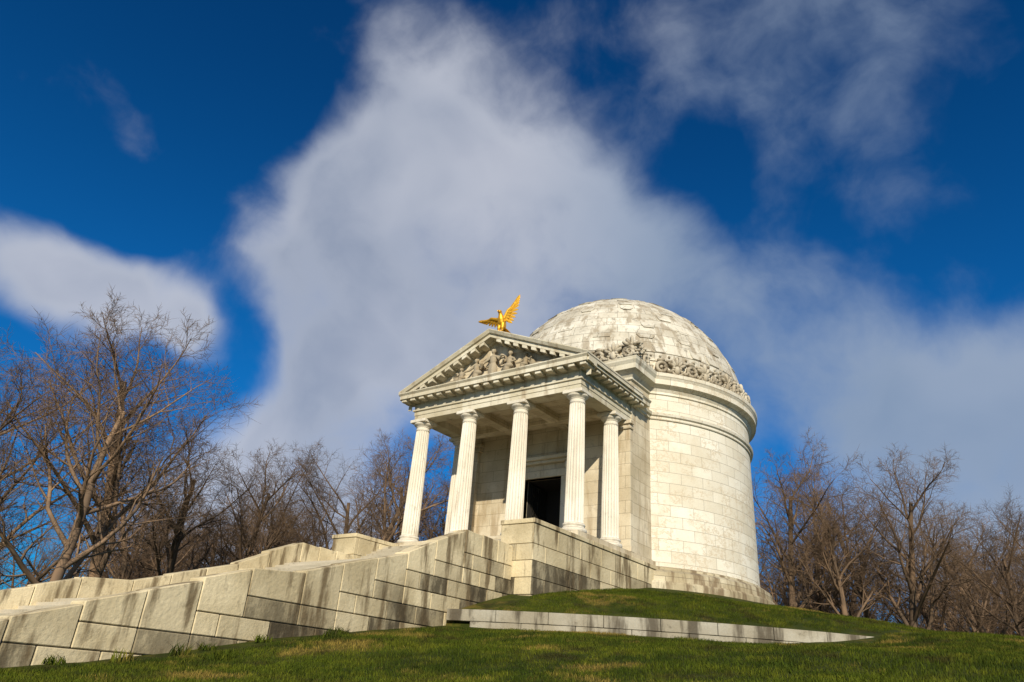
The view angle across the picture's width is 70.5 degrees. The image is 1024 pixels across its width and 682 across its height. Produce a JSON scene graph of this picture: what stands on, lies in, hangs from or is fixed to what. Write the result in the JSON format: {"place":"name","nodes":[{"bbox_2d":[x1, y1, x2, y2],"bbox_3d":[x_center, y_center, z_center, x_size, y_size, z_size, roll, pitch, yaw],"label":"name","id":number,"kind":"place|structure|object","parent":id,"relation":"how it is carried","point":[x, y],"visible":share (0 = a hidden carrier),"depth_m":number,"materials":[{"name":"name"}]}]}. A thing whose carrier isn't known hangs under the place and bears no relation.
{"place":"outdoors","nodes":[
{"label":"outdoors","id":0,"kind":"place"},
{"bbox_2d":[332,533,399,558],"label":"podium blocks","id":1,"kind":"structure","parent":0,"point":[355,545],"depth_m":33.30,"materials":[{"name":"beige stone"}]},
{"bbox_2d":[397,535,418,542],"bbox_3d":[-5.233,10.136,36.721,1.170,0.425,1.170,-14,-32,33],"label":"column base","id":2,"kind":"object","parent":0,"point":[407,538],"visible":0.62,"depth_m":36.34,"materials":[{"name":"white stone"}]},
{"bbox_2d":[0,0,1023,625],"label":"sky","id":3,"kind":"structure","parent":0,"point":[831,192],"materials":[{"name":"blue"}]},
{"bbox_2d":[0,587,1023,681],"bbox_3d":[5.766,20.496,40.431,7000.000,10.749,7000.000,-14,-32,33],"label":"ground","id":4,"kind":"structure","parent":0,"point":[502,602],"depth_m":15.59,"materials":[{"name":"green plant"}]},
{"bbox_2d":[0,329,100,563],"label":"bare tree","id":5,"kind":"object","parent":4,"relation":"on","point":[9,506],"visible":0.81,"depth_m":33.99,"materials":[{"name":"brown plant"}]},
{"bbox_2d":[0,322,175,587],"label":"bare tree","id":6,"kind":"object","parent":4,"relation":"on","point":[50,567],"visible":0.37,"depth_m":46.64,"materials":[{"name":"brown plant"}]},
{"bbox_2d":[0,303,236,583],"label":"bare tree","id":7,"kind":"object","parent":4,"relation":"on","point":[84,494],"visible":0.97,"depth_m":34.52,"materials":[{"name":"brown plant"}]},
{"bbox_2d":[0,286,260,577],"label":"bare tree","id":8,"kind":"object","parent":4,"relation":"on","point":[99,559],"visible":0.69,"depth_m":38.90,"materials":[{"name":"brown plant"}]},
{"bbox_2d":[0,543,351,608],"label":"stone blocks","id":9,"kind":"structure","parent":4,"relation":"on","point":[51,591],"depth_m":24.71,"materials":[{"name":"stone"}]},
{"bbox_2d":[113,401,275,576],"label":"bare tree","id":10,"kind":"object","parent":4,"relation":"on","point":[174,547],"visible":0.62,"depth_m":48.33,"materials":[{"name":"brown plant"}]},
{"bbox_2d":[41,624,349,664],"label":"weeds","id":11,"kind":"object","parent":4,"relation":"on","point":[214,654],"visible":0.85,"depth_m":15.85,"materials":[{"name":"green plant"}]},
{"bbox_2d":[169,440,325,566],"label":"bare tree","id":12,"kind":"object","parent":4,"relation":"on","point":[253,539],"visible":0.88,"depth_m":51.86,"materials":[{"name":"brown plant"}]},
{"bbox_2d":[0,539,500,614],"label":"stairway","id":13,"kind":"object","parent":4,"relation":"on","point":[295,566],"visible":0.09,"depth_m":27.46,"materials":[{"name":"stone"}]},
{"bbox_2d":[0,552,509,664],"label":"stone wall","id":14,"kind":"structure","parent":4,"relation":"on","point":[137,628],"depth_m":18.25,"materials":[{"name":"grey stone"}]},
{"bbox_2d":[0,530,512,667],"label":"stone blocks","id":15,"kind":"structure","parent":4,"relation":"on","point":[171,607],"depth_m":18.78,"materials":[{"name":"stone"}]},
{"bbox_2d":[187,446,349,565],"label":"bare tree","id":16,"kind":"object","parent":4,"relation":"on","point":[306,531],"visible":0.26,"depth_m":57.45,"materials":[{"name":"brown plant"}]},
{"bbox_2d":[200,436,445,561],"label":"bare tree","id":17,"kind":"object","parent":4,"relation":"on","point":[313,487],"visible":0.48,"depth_m":59.35,"materials":[{"name":"brown plant"}]},
{"bbox_2d":[316,434,454,545],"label":"bare tree","id":18,"kind":"object","parent":4,"relation":"on","point":[399,513],"visible":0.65,"depth_m":56.73,"materials":[{"name":"brown plant"}]},
{"bbox_2d":[336,428,450,542],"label":"bare tree","id":19,"kind":"object","parent":4,"relation":"on","point":[393,505],"visible":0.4,"depth_m":60.55,"materials":[{"name":"brown plant"}]},
{"bbox_2d":[397,471,450,539],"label":"bare tree","id":20,"kind":"object","parent":4,"relation":"on","point":[440,528],"visible":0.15,"depth_m":61.96,"materials":[{"name":"brown plant"}]},
{"bbox_2d":[0,445,1023,635],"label":"distant trees","id":21,"kind":"object","parent":4,"relation":"on","point":[121,573],"visible":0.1,"depth_m":70.72,"materials":[{"name":"brown plant"}]},
{"bbox_2d":[394,530,655,565],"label":"porch floor","id":22,"kind":"structure","parent":4,"relation":"on","point":[607,544],"depth_m":33.11,"materials":[{"name":"beige stone"}]},
{"bbox_2d":[401,430,428,536],"bbox_3d":[-5.027,7.443,38.043,0.850,5.600,0.850,-14,-32,33],"label":"column shaft","id":23,"kind":"object","parent":22,"relation":"on","point":[411,519],"visible":0.91,"depth_m":37.67,"materials":[{"name":"white stone"}]},
{"bbox_2d":[414,422,432,432],"bbox_3d":[-4.821,4.763,39.359,1.040,0.425,1.040,-14,-32,33],"label":"column capital","id":24,"kind":"object","parent":23,"relation":"on","point":[425,426],"visible":0.87,"depth_m":39.05,"materials":[{"name":"white stone"}]},
{"bbox_2d":[410,418,437,426],"bbox_3d":[-4.801,4.499,39.489,1.060,0.175,1.060,-14,-32,33],"label":"column abacus","id":25,"kind":"object","parent":24,"relation":"on","point":[413,422],"depth_m":39.15,"materials":[{"name":"white stone"}]},
{"bbox_2d":[398,352,642,443],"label":"entablature","id":26,"kind":"structure","parent":23,"relation":"on","point":[440,414],"depth_m":36.33,"materials":[{"name":"stone"}]},
{"bbox_2d":[447,349,542,382],"bbox_3d":[-1.008,1.234,37.472,7.681,1.869,0.585,-14,-32,33],"label":"pediment sculpture","id":27,"kind":"object","parent":26,"relation":"on","point":[493,359],"visible":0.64,"depth_m":37.39,"materials":[{"name":"stone"}]},
{"bbox_2d":[399,328,596,405],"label":"raking cornice","id":28,"kind":"structure","parent":26,"relation":"on","point":[489,336],"depth_m":37.98,"materials":[{"name":"stone"}]},
{"bbox_2d":[440,343,555,383],"bbox_3d":[-0.718,1.061,37.973,11.000,2.400,0.400,-14,-32,33],"label":"tympanum","id":29,"kind":"object","parent":26,"relation":"on","point":[518,354],"visible":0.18,"depth_m":37.76,"materials":[{"name":"stone"}]},
{"bbox_2d":[402,339,643,410],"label":"mutules","id":30,"kind":"object","parent":26,"relation":"on","point":[589,368],"visible":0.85,"depth_m":36.71,"materials":[{"name":"stone"}]},
{"bbox_2d":[446,398,600,438],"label":"portico ceiling","id":31,"kind":"structure","parent":26,"relation":"on","point":[549,414],"depth_m":38.72,"materials":[{"name":"stone"}]},
{"bbox_2d":[597,358,642,397],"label":"portico roof","id":32,"kind":"structure","parent":26,"relation":"on","point":[612,373],"depth_m":35.71,"materials":[{"name":"stone"}]},
{"bbox_2d":[479,295,519,332],"bbox_3d":[-0.747,-1.178,39.086,2.321,2.523,1.111,2,-26,5],"label":"golden eagle statue","id":33,"kind":"object","parent":32,"relation":"on","point":[500,321],"visible":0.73,"depth_m":38.79,"materials":[{"name":"gold metal"}]},
{"bbox_2d":[639,395,651,408],"bbox_3d":[6.819,3.260,38.079,0.678,0.470,1.004,-14,-32,33],"label":"cornice return","id":34,"kind":"object","parent":26,"relation":"on","point":[646,401],"visible":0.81,"depth_m":38.05,"materials":[{"name":"stone"}]},
{"bbox_2d":[444,448,459,534],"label":"column shaft","id":35,"kind":"object","parent":22,"relation":"on","point":[451,493],"visible":0.29,"depth_m":40.28,"materials":[{"name":"white stone"}]},
{"bbox_2d":[453,440,460,448],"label":"column capital","id":36,"kind":"object","parent":35,"relation":"on","point":[456,443],"visible":0.41,"depth_m":41.42,"materials":[{"name":"white stone"}]},
{"bbox_2d":[449,437,460,442],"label":"column abacus","id":37,"kind":"object","parent":36,"relation":"on","point":[454,439],"depth_m":41.55,"materials":[{"name":"white stone"}]},
{"bbox_2d":[450,422,475,530],"bbox_3d":[-2.390,6.785,36.291,0.850,5.600,0.850,-14,-32,33],"label":"column shaft","id":38,"kind":"object","parent":22,"relation":"on","point":[461,507],"visible":0.9,"depth_m":35.93,"materials":[{"name":"white stone"}]},
{"bbox_2d":[460,413,479,424],"bbox_3d":[-2.184,4.105,37.607,1.040,0.425,1.040,-14,-32,33],"label":"column capital","id":39,"kind":"object","parent":38,"relation":"on","point":[470,417],"visible":0.86,"depth_m":37.29,"materials":[{"name":"white stone"}]},
{"bbox_2d":[456,408,484,418],"bbox_3d":[-2.164,3.841,37.737,1.060,0.175,1.060,-14,-32,33],"label":"column abacus","id":40,"kind":"object","parent":39,"relation":"on","point":[472,410],"depth_m":37.40,"materials":[{"name":"white stone"}]},
{"bbox_2d":[505,412,527,519],"bbox_3d":[0.247,6.127,34.539,0.850,5.600,0.850,-14,-32,33],"label":"column shaft","id":41,"kind":"object","parent":22,"relation":"on","point":[514,508],"visible":0.84,"depth_m":34.25,"materials":[{"name":"white stone"}]},
{"bbox_2d":[511,403,531,413],"bbox_3d":[0.452,3.447,35.855,1.040,0.425,1.040,-14,-32,33],"label":"column capital","id":42,"kind":"object","parent":41,"relation":"on","point":[521,407],"visible":0.87,"depth_m":35.55,"materials":[{"name":"white stone"}]},
{"bbox_2d":[507,398,535,408],"bbox_3d":[0.473,3.183,35.984,1.060,0.175,1.060,-14,-32,33],"label":"column abacus","id":43,"kind":"object","parent":42,"relation":"on","point":[523,400],"depth_m":35.64,"materials":[{"name":"white stone"}]},
{"bbox_2d":[468,420,634,552],"bbox_3d":[1.502,8.153,38.651,10.940,6.600,0.418,-14,-32,33],"label":"antae","id":44,"kind":"object","parent":22,"relation":"on","point":[625,445],"visible":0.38,"depth_m":36.34,"materials":[{"name":"stone"}]},
{"bbox_2d":[474,349,651,559],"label":"front block","id":45,"kind":"structure","parent":22,"relation":"on","point":[492,489],"depth_m":38.72,"materials":[{"name":"stone"}]},
{"bbox_2d":[507,452,566,527],"bbox_3d":[1.536,8.789,38.463,4.300,5.300,0.850,-14,-32,33],"label":"door surround","id":46,"kind":"object","parent":45,"relation":"attached to","point":[546,459],"visible":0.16,"depth_m":38.89,"materials":[{"name":"beige stone"}]},
{"bbox_2d":[529,484,540,518],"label":"bronze door grille","id":47,"kind":"object","parent":46,"relation":"attached to","point":[532,509],"visible":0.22,"depth_m":40.09,"materials":[{"name":"black metal"}]},
{"bbox_2d":[526,478,560,521],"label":"door reveal lining","id":48,"kind":"object","parent":45,"relation":"attached to","point":[545,486],"depth_m":40.33,"materials":[{"name":"black"}]},
{"bbox_2d":[546,490,560,526],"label":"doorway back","id":49,"kind":"structure","parent":45,"relation":"attached to","point":[553,508],"depth_m":40.81,"materials":[{"name":"black"}]},
{"bbox_2d":[604,355,656,393],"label":"attic cornice","id":50,"kind":"structure","parent":45,"relation":"attached to","point":[638,371],"depth_m":38.66,"materials":[{"name":"stone"}]},
{"bbox_2d":[630,403,651,417],"bbox_3d":[2.695,4.842,41.689,11.040,0.360,3.120,-14,-32,33],"label":"attic belt","id":51,"kind":"object","parent":45,"relation":"on","point":[646,412],"visible":0.16,"depth_m":38.78,"materials":[{"name":"stone"}]},
{"bbox_2d":[564,402,584,523],"bbox_3d":[2.883,5.469,32.787,0.850,5.600,0.850,-14,-32,33],"label":"column shaft","id":52,"kind":"object","parent":22,"relation":"on","point":[574,501],"visible":0.91,"depth_m":32.41,"materials":[{"name":"white stone"}]},
{"bbox_2d":[567,392,588,403],"bbox_3d":[3.089,2.789,34.103,1.040,0.425,1.040,-14,-32,33],"label":"column capital","id":53,"kind":"object","parent":52,"relation":"on","point":[577,397],"visible":0.88,"depth_m":33.79,"materials":[{"name":"white stone"}]},
{"bbox_2d":[562,387,592,398],"bbox_3d":[3.109,2.525,34.232,1.060,0.175,1.060,-14,-32,33],"label":"column abacus","id":54,"kind":"object","parent":53,"relation":"on","point":[580,389],"depth_m":33.90,"materials":[{"name":"white stone"}]},
{"bbox_2d":[562,522,586,532],"bbox_3d":[2.677,8.162,31.464,1.170,0.425,1.170,-14,-32,33],"label":"column base","id":55,"kind":"object","parent":22,"relation":"on","point":[573,526],"visible":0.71,"depth_m":31.08,"materials":[{"name":"white stone"}]},
{"bbox_2d":[601,424,618,538],"bbox_3d":[4.780,6.775,35.150,0.850,5.600,0.850,-14,-32,33],"label":"column shaft","id":56,"kind":"object","parent":22,"relation":"on","point":[610,504],"visible":0.92,"depth_m":34.77,"materials":[{"name":"white stone"}]},
{"bbox_2d":[601,415,620,425],"bbox_3d":[4.986,4.095,36.466,1.040,0.425,1.040,-14,-32,33],"label":"column capital","id":57,"kind":"object","parent":56,"relation":"on","point":[610,419],"visible":0.77,"depth_m":36.16,"materials":[{"name":"white stone"}]},
{"bbox_2d":[597,410,624,420],"bbox_3d":[5.006,3.831,36.596,1.060,0.175,1.060,-14,-32,33],"label":"column abacus","id":58,"kind":"object","parent":57,"relation":"on","point":[614,412],"depth_m":36.25,"materials":[{"name":"white stone"}]},
{"bbox_2d":[600,537,621,547],"bbox_3d":[4.573,9.468,33.828,1.170,0.425,1.170,-14,-32,33],"label":"column base","id":59,"kind":"object","parent":22,"relation":"on","point":[614,541],"visible":0.47,"depth_m":33.45,"materials":[{"name":"white stone"}]},
{"bbox_2d":[501,518,658,595],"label":"podium blocks","id":60,"kind":"structure","parent":4,"relation":"on","point":[548,557],"depth_m":28.74,"materials":[{"name":"beige stone"}]},
{"bbox_2d":[446,609,870,642],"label":"wall blocks","id":61,"kind":"structure","parent":4,"relation":"on","point":[543,621],"depth_m":22.40,"materials":[{"name":"grey stone"}]},
{"bbox_2d":[649,358,759,585],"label":"rotunda wall","id":62,"kind":"structure","parent":4,"relation":"on","point":[702,433],"depth_m":39.09,"materials":[{"name":"white stone"}]},
{"bbox_2d":[530,299,738,382],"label":"dome","id":63,"kind":"structure","parent":62,"relation":"on","point":[621,324],"depth_m":43.33,"materials":[{"name":"stone"}]},
{"bbox_2d":[531,298,734,376],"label":"dome courses","id":64,"kind":"object","parent":63,"relation":"on","point":[694,354],"visible":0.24,"depth_m":43.33,"materials":[{"name":"white stone"}]},
{"bbox_2d":[650,353,738,385],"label":"dome studs","id":65,"kind":"object","parent":63,"relation":"attached to","point":[686,360],"visible":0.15,"depth_m":41.70,"materials":[{"name":"beige stone"}]},
{"bbox_2d":[590,335,750,403],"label":"cresting ornament","id":66,"kind":"object","parent":62,"relation":"on","point":[631,347],"visible":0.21,"depth_m":40.61,"materials":[{"name":"stone"}]},
{"bbox_2d":[650,566,774,604],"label":"rotunda plinth","id":67,"kind":"structure","parent":4,"relation":"on","point":[672,578],"depth_m":35.69,"materials":[{"name":"beige stone"}]},
{"bbox_2d":[752,426,868,607],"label":"bare tree","id":68,"kind":"object","parent":4,"relation":"on","point":[791,584],"visible":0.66,"depth_m":55.47,"materials":[{"name":"brown plant"}]},
{"bbox_2d":[761,460,904,620],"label":"bare tree","id":69,"kind":"object","parent":4,"relation":"on","point":[830,540],"visible":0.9,"depth_m":52.48,"materials":[{"name":"brown plant"}]},
{"bbox_2d":[754,466,911,616],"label":"bare tree","id":70,"kind":"object","parent":4,"relation":"on","point":[817,597],"visible":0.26,"depth_m":61.39,"materials":[{"name":"brown plant"}]},
{"bbox_2d":[755,473,938,623],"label":"bare tree","id":71,"kind":"object","parent":4,"relation":"on","point":[867,612],"visible":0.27,"depth_m":58.08,"materials":[{"name":"brown plant"}]},
{"bbox_2d":[788,502,1021,634],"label":"bare tree","id":72,"kind":"object","parent":4,"relation":"on","point":[925,614],"visible":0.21,"depth_m":59.41,"materials":[{"name":"brown plant"}]},
{"bbox_2d":[821,441,1012,629],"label":"bare tree","id":73,"kind":"object","parent":4,"relation":"on","point":[914,596],"visible":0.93,"depth_m":51.33,"materials":[{"name":"brown plant"}]},
{"bbox_2d":[851,495,1023,633],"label":"bare tree","id":74,"kind":"object","parent":4,"relation":"on","point":[981,626],"visible":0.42,"depth_m":54.68,"materials":[{"name":"brown plant"}]},
{"bbox_2d":[914,490,1023,636],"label":"bare tree","id":75,"kind":"object","parent":4,"relation":"on","point":[1018,629],"visible":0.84,"depth_m":48.24,"materials":[{"name":"brown plant"}]},
{"bbox_2d":[934,484,1023,632],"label":"bare tree","id":76,"kind":"object","parent":4,"relation":"on","point":[1019,562],"visible":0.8,"depth_m":48.37,"materials":[{"name":"brown plant"}]}
]}

